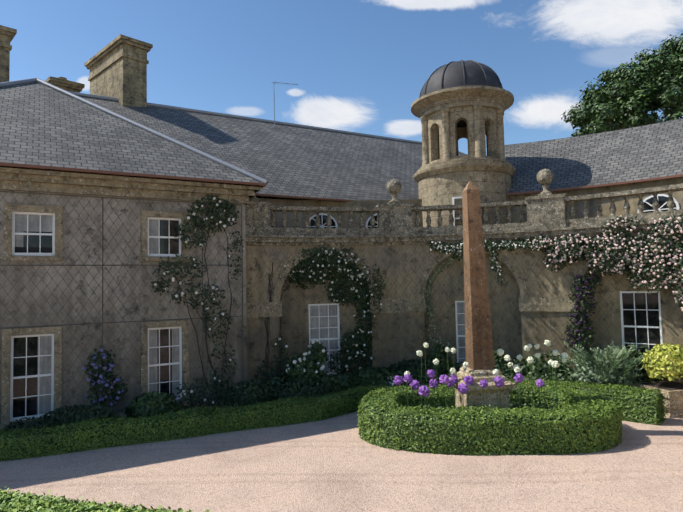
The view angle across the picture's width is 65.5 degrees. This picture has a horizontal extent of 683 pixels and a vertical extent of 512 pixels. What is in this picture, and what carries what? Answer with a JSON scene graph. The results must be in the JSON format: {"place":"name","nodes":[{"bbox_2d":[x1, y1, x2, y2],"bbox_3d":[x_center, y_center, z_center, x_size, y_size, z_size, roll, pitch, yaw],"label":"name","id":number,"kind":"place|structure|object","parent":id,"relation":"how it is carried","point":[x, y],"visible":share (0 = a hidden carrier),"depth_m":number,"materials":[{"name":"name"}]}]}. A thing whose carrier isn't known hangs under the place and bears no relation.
{"place":"outdoors","nodes":[
{"label":"outdoors","id":0,"kind":"place"},
{"bbox_2d":[15,214,179,414],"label":"curtains","id":1,"kind":"object","parent":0,"point":[45,341],"visible":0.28,"depth_m":13.29,"materials":[{"name":"white fabric"}]},
{"bbox_2d":[254,263,276,384],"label":"climbing plant","id":2,"kind":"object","parent":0,"point":[268,374],"depth_m":16.25,"materials":[{"name":"green plant"}]},
{"bbox_2d":[0,401,682,511],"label":"gravel ground","id":3,"kind":"structure","parent":0,"point":[335,464],"depth_m":9.72,"materials":[{"name":"beige gravel"}]},
{"bbox_2d":[4,404,120,430],"bbox_3d":[-6.500,3.831,12.395,2.535,0.663,1.126,0,-3,-21],"label":"shrub","id":4,"kind":"object","parent":3,"relation":"on","point":[55,417],"depth_m":12.26,"materials":[{"name":"green plant"}]},
{"bbox_2d":[0,190,246,423],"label":"wall","id":5,"kind":"structure","parent":3,"relation":"on","point":[13,279],"depth_m":13.98,"materials":[{"name":"beige stone"}]},
{"bbox_2d":[10,211,181,420],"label":"window frames","id":6,"kind":"structure","parent":5,"relation":"in","point":[52,234],"depth_m":13.23,"materials":[{"name":"white wood"}]},
{"bbox_2d":[13,220,178,417],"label":"window panes","id":7,"kind":"structure","parent":6,"relation":"in","point":[19,369],"depth_m":13.13,"materials":[{"name":"clear glass"}]},
{"bbox_2d":[82,345,127,408],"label":"flowering shrub","id":8,"kind":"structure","parent":5,"relation":"attached to","point":[108,375],"depth_m":13.53,"materials":[{"name":"plant"}]},
{"bbox_2d":[0,191,243,420],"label":"lattice trellis","id":9,"kind":"object","parent":5,"relation":"attached to","point":[202,253],"visible":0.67,"depth_m":13.94,"materials":[{"name":"brown wood"}]},
{"bbox_2d":[0,82,260,186],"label":"pavilion roof","id":10,"kind":"structure","parent":5,"relation":"on","point":[42,124],"depth_m":15.23,"materials":[{"name":"grey stone"}]},
{"bbox_2d":[0,162,265,187],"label":"gutter","id":11,"kind":"object","parent":10,"relation":"attached to","point":[261,185],"visible":0.69,"depth_m":13.81,"materials":[{"name":"brown metal"}]},
{"bbox_2d":[0,78,267,184],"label":"pavilion hip rolls","id":12,"kind":"object","parent":10,"relation":"on","point":[154,132],"visible":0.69,"depth_m":16.89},
{"bbox_2d":[0,167,260,429],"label":"stone trim","id":13,"kind":"structure","parent":5,"relation":"attached to","point":[16,179],"depth_m":13.69,"materials":[{"name":"beige stone"}]},
{"bbox_2d":[151,194,244,410],"bbox_3d":[-3.865,1.254,14.719,2.673,6.235,0.765,1,-3,-31],"label":"climbing rose","id":14,"kind":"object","parent":5,"relation":"attached to","point":[221,207],"depth_m":14.98,"materials":[{"name":"green plant"}]},
{"bbox_2d":[125,391,182,418],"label":"shrub","id":15,"kind":"object","parent":3,"relation":"on","point":[153,403],"visible":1,"depth_m":13.14,"materials":[{"name":"green plant"}]},
{"bbox_2d":[0,382,453,460],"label":"border hedge","id":16,"kind":"object","parent":3,"relation":"on","point":[128,425],"depth_m":12.30,"materials":[{"name":"green plant"}]},
{"bbox_2d":[220,379,330,406],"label":"shrub","id":17,"kind":"object","parent":3,"relation":"on","point":[232,395],"depth_m":14.34,"materials":[{"name":"green plant"}]},
{"bbox_2d":[258,198,310,227],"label":"range wall","id":18,"kind":"structure","parent":3,"relation":"on","point":[289,215],"depth_m":18.39,"materials":[{"name":"beige stone"}]},
{"bbox_2d":[0,96,467,199],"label":"roof","id":19,"kind":"structure","parent":18,"relation":"on","point":[281,159],"depth_m":21.75,"materials":[{"name":"grey stone"}]},
{"bbox_2d":[0,25,16,82],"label":"chimney","id":20,"kind":"object","parent":19,"relation":"on","point":[7,35],"visible":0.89,"depth_m":19.30,"materials":[{"name":"stone"}]},
{"bbox_2d":[45,76,84,92],"bbox_3d":[-12.269,-5.945,23.031,1.360,2.805,2.360,2,-4,-44],"label":"chimney","id":21,"kind":"object","parent":19,"relation":"on","point":[67,85],"visible":0.19,"depth_m":22.28,"materials":[{"name":"stone"}]},
{"bbox_2d":[84,34,152,106],"bbox_3d":[-9.747,-7.073,23.074,3.860,3.555,1.360,-4,-4,44],"label":"chimney","id":22,"kind":"object","parent":19,"relation":"on","point":[117,67],"visible":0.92,"depth_m":22.01,"materials":[{"name":"stone"}]},
{"bbox_2d":[68,91,421,143],"bbox_3d":[-3.363,-6.359,25.143,22.250,0.160,0.160,1,-3,-30],"label":"ridge roll","id":23,"kind":"object","parent":19,"relation":"on","point":[227,115],"visible":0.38,"depth_m":24.53,"materials":[{"name":"grey"}]},
{"bbox_2d":[272,81,297,126],"bbox_3d":[-2.637,-7.109,25.032,1.352,2.336,0.038,1,-3,-30],"label":"tv aerial","id":24,"kind":"object","parent":19,"relation":"on","point":[274,101],"visible":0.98,"depth_m":24.74,"materials":[{"name":"silver metal"}]},
{"bbox_2d":[256,193,349,201],"bbox_3d":[3.015,-1.964,20.689,29.000,0.070,0.080,1,-3,-30],"label":"gutter","id":25,"kind":"object","parent":19,"relation":"attached to","point":[299,197],"depth_m":18.17,"materials":[{"name":"brown metal"}]},
{"bbox_2d":[504,118,682,192],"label":"roof","id":26,"kind":"structure","parent":19,"relation":"attached to","point":[655,150],"depth_m":18.75,"materials":[{"name":"grey stone"}]},
{"bbox_2d":[506,174,682,194],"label":"gutter","id":27,"kind":"object","parent":26,"relation":"attached to","point":[625,182],"visible":0.85,"depth_m":16.96,"materials":[{"name":"metal"}]},
{"bbox_2d":[246,232,682,387],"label":"wall","id":28,"kind":"structure","parent":3,"relation":"on","point":[253,295],"depth_m":16.94,"materials":[{"name":"beige stone"}]},
{"bbox_2d":[272,245,385,383],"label":"rose arch","id":29,"kind":"structure","parent":28,"relation":"attached to","point":[333,258],"depth_m":17.12,"materials":[{"name":"green plant"}]},
{"bbox_2d":[424,253,462,349],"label":"arch vine leaves","id":30,"kind":"object","parent":28,"relation":"attached to","point":[429,288],"visible":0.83,"depth_m":17.33,"materials":[{"name":"green plant"}]},
{"bbox_2d":[246,235,676,375],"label":"arch molding","id":31,"kind":"structure","parent":28,"relation":"attached to","point":[417,304],"depth_m":16.57,"materials":[{"name":"beige stone"}]},
{"bbox_2d":[411,85,515,226],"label":"cupola tower","id":32,"kind":"structure","parent":28,"relation":"on","point":[443,182],"depth_m":18.15,"materials":[{"name":"beige stone"}]},
{"bbox_2d":[452,197,461,225],"bbox_3d":[4.132,-1.276,17.826,0.771,1.450,0.132,-2,-3,14],"label":"tower window frame","id":33,"kind":"object","parent":32,"relation":"in","point":[453,198],"visible":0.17,"depth_m":17.91,"materials":[{"name":"white wood"}]},
{"bbox_2d":[419,60,502,96],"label":"dome","id":34,"kind":"structure","parent":32,"relation":"on","point":[461,73],"depth_m":18.50,"materials":[{"name":"grey metal"}]},
{"bbox_2d":[428,106,497,162],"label":"arched openings","id":35,"kind":"object","parent":32,"relation":"on","point":[466,115],"visible":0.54,"depth_m":18.52,"materials":[{"name":"stone"}]},
{"bbox_2d":[438,122,487,158],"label":"wall","id":36,"kind":"structure","parent":32,"relation":"on","point":[461,131],"depth_m":20.64,"materials":[{"name":"stone"}]},
{"bbox_2d":[420,104,505,165],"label":"columns","id":37,"kind":"structure","parent":32,"relation":"attached to","point":[477,108],"depth_m":18.39,"materials":[{"name":"beige stone"}]},
{"bbox_2d":[245,183,682,245],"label":"balustrade","id":38,"kind":"object","parent":28,"relation":"on","point":[546,215],"visible":0.77,"depth_m":16.64,"materials":[{"name":"beige stone"}]},
{"bbox_2d":[245,169,553,203],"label":"stone ball finials","id":39,"kind":"object","parent":38,"relation":"on","point":[545,177],"visible":0.75,"depth_m":16.49,"materials":[{"name":"beige stone"}]},
{"bbox_2d":[270,189,682,227],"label":"balusters","id":40,"kind":"object","parent":38,"relation":"attached to","point":[640,206],"visible":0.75,"depth_m":16.90,"materials":[{"name":"beige stone"}]},
{"bbox_2d":[256,235,682,385],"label":"quadrant trellis","id":41,"kind":"object","parent":28,"relation":"attached to","point":[446,305],"visible":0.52,"depth_m":16.95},
{"bbox_2d":[308,291,662,374],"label":"window frames","id":42,"kind":"structure","parent":28,"relation":"in","point":[622,326],"depth_m":15.52,"materials":[{"name":"white wood"}]},
{"bbox_2d":[310,293,660,371],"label":"window panes","id":43,"kind":"structure","parent":42,"relation":"in","point":[629,316],"depth_m":15.46,"materials":[{"name":"clear glass"}]},
{"bbox_2d":[427,236,548,285],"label":"climbing rose","id":44,"kind":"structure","parent":28,"relation":"attached to","point":[491,244],"depth_m":16.71,"materials":[{"name":"green plant"}]},
{"bbox_2d":[562,268,603,355],"bbox_3d":[7.130,1.631,15.629,1.133,2.680,0.790,-1,-3,1],"label":"climbing plant","id":45,"kind":"object","parent":28,"relation":"attached to","point":[583,326],"depth_m":15.59,"materials":[{"name":"green plant"}]},
{"bbox_2d":[529,213,682,315],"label":"pink rose","id":46,"kind":"object","parent":28,"relation":"hanging from","point":[606,262],"depth_m":14.78,"materials":[{"name":"pink plant"}]},
{"bbox_2d":[449,377,516,410],"bbox_3d":[3.288,3.489,12.473,1.201,1.210,1.201,-1,-3,-7],"label":"obelisk pedestal","id":47,"kind":"object","parent":3,"relation":"on","point":[494,395],"visible":0.27,"depth_m":12.01,"materials":[{"name":"beige stone"}]},
{"bbox_2d":[457,366,505,381],"bbox_3d":[3.273,2.761,12.511,0.858,0.248,0.858,-1,-3,-7],"label":"obelisk base moulding","id":48,"kind":"object","parent":47,"relation":"on","point":[479,375],"visible":0.73,"depth_m":12.15,"materials":[{"name":"beige stone"}]},
{"bbox_2d":[357,383,623,455],"bbox_3d":[3.333,3.666,12.464,5.923,0.909,3.673,-1,-3,1],"label":"ring hedge","id":49,"kind":"object","parent":3,"relation":"on","point":[586,402],"depth_m":10.96,"materials":[{"name":"green plant"}]},
{"bbox_2d":[506,378,665,424],"bbox_3d":[5.648,3.700,14.122,5.125,0.912,1.075,-3,-3,28],"label":"border hedge","id":50,"kind":"object","parent":3,"relation":"on","point":[634,404],"depth_m":13.01,"materials":[{"name":"green plant"}]},
{"bbox_2d":[561,33,682,136],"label":"oak tree","id":51,"kind":"object","parent":3,"relation":"on","point":[631,95],"visible":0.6,"depth_m":38.54,"materials":[{"name":"green plant"}]},
{"bbox_2d":[633,381,682,417],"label":"stone planter","id":52,"kind":"object","parent":3,"relation":"on","point":[673,405],"visible":0.5,"depth_m":13.27,"materials":[{"name":"beige stone"}]},
{"bbox_2d":[640,381,682,390],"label":"planter soil","id":53,"kind":"structure","parent":52,"relation":"in","point":[669,385],"depth_m":13.93,"materials":[{"name":"brown soil"}]},
{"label":"hedge","id":54,"kind":"object","parent":3,"relation":"on","visible":0},
{"bbox_2d":[0,486,209,511],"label":"hedge","id":55,"kind":"object","parent":54,"relation":"on","point":[13,501],"visible":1,"depth_m":3.65,"materials":[{"name":"green plant"}]},
{"bbox_2d":[0,0,682,154],"label":"sky","id":56,"kind":"structure","parent":0,"point":[359,66],"materials":[{"name":"blue"}]},
{"bbox_2d":[387,376,403,386],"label":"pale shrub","id":57,"kind":"object","parent":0,"point":[391,379],"depth_m":15.78,"materials":[{"name":"green plant"}]},
{"bbox_2d":[261,367,578,401],"bbox_3d":[2.211,3.788,15.722,9.290,0.846,2.180,-1,-3,1],"label":"shrub bed","id":58,"kind":"object","parent":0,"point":[336,386],"depth_m":15.77,"materials":[{"name":"green plant"}]},
{"bbox_2d":[285,339,328,385],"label":"rose bush","id":59,"kind":"object","parent":58,"relation":"attached to","point":[295,370],"depth_m":15.63,"materials":[{"name":"green plant"}]},
{"bbox_2d":[352,357,534,380],"bbox_3d":[3.255,3.600,16.347,6.021,0.967,1.611,-1,-3,1],"label":"border shrub","id":60,"kind":"object","parent":58,"relation":"attached to","point":[415,365],"depth_m":16.37,"materials":[{"name":"green plant"}]},
{"bbox_2d":[520,344,671,382],"bbox_3d":[7.350,3.182,15.430,4.148,1.294,1.272,-2,-3,16],"label":"shrub","id":61,"kind":"object","parent":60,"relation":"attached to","point":[532,368],"depth_m":15.34,"materials":[{"name":"green plant"}]},
{"bbox_2d":[426,343,512,375],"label":"tall green shrub","id":62,"kind":"object","parent":58,"relation":"on","point":[446,363],"depth_m":16.22,"materials":[{"name":"green plant"}]},
{"bbox_2d":[457,120,466,126],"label":"cupola ceiling","id":63,"kind":"structure","parent":0,"point":[461,123],"depth_m":20.32,"materials":[{"name":"brown stone"}]},
{"bbox_2d":[393,369,544,396],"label":"purple allium flowers","id":64,"kind":"object","parent":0,"point":[424,390],"visible":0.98,"depth_m":11.81,"materials":[{"name":"purple plant"}]},
{"bbox_2d":[462,181,494,369],"bbox_3d":[3.178,0.422,12.628,0.515,4.441,0.515,-2,-3,-7],"label":"obelisk","id":65,"kind":"object","parent":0,"point":[479,344],"visible":0.87,"depth_m":12.44,"materials":[{"name":"brown stone"}]},
{"bbox_2d":[283,176,682,227],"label":"wall","id":66,"kind":"structure","parent":0,"point":[633,201],"depth_m":17.51,"materials":[{"name":"beige stone"}]},
{"bbox_2d":[308,194,678,227],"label":"arched windows","id":67,"kind":"structure","parent":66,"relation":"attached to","point":[662,200],"depth_m":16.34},
{"bbox_2d":[398,340,567,409],"bbox_3d":[3.301,3.025,12.250,3.962,2.014,1.435,-1,-3,1],"label":"allium","id":68,"kind":"object","parent":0,"point":[554,364],"depth_m":12.30,"materials":[{"name":"white plant"}]},
{"bbox_2d":[415,401,559,410],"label":"ring bed plants","id":69,"kind":"object","parent":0,"point":[524,403],"visible":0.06,"depth_m":12.96,"materials":[{"name":"green plant"}]},
{"bbox_2d":[549,341,644,388],"bbox_3d":[7.448,3.218,14.553,3.104,1.598,2.888,-1,-3,1],"label":"silver shrub","id":70,"kind":"object","parent":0,"point":[583,356],"depth_m":14.50,"materials":[{"name":"plant"}]},
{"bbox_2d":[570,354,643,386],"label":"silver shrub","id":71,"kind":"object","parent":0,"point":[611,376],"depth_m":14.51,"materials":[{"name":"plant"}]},
{"bbox_2d":[641,343,682,380],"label":"yellow shrub","id":72,"kind":"object","parent":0,"point":[663,359],"depth_m":13.64,"materials":[{"name":"yellow plant"}]}
]}

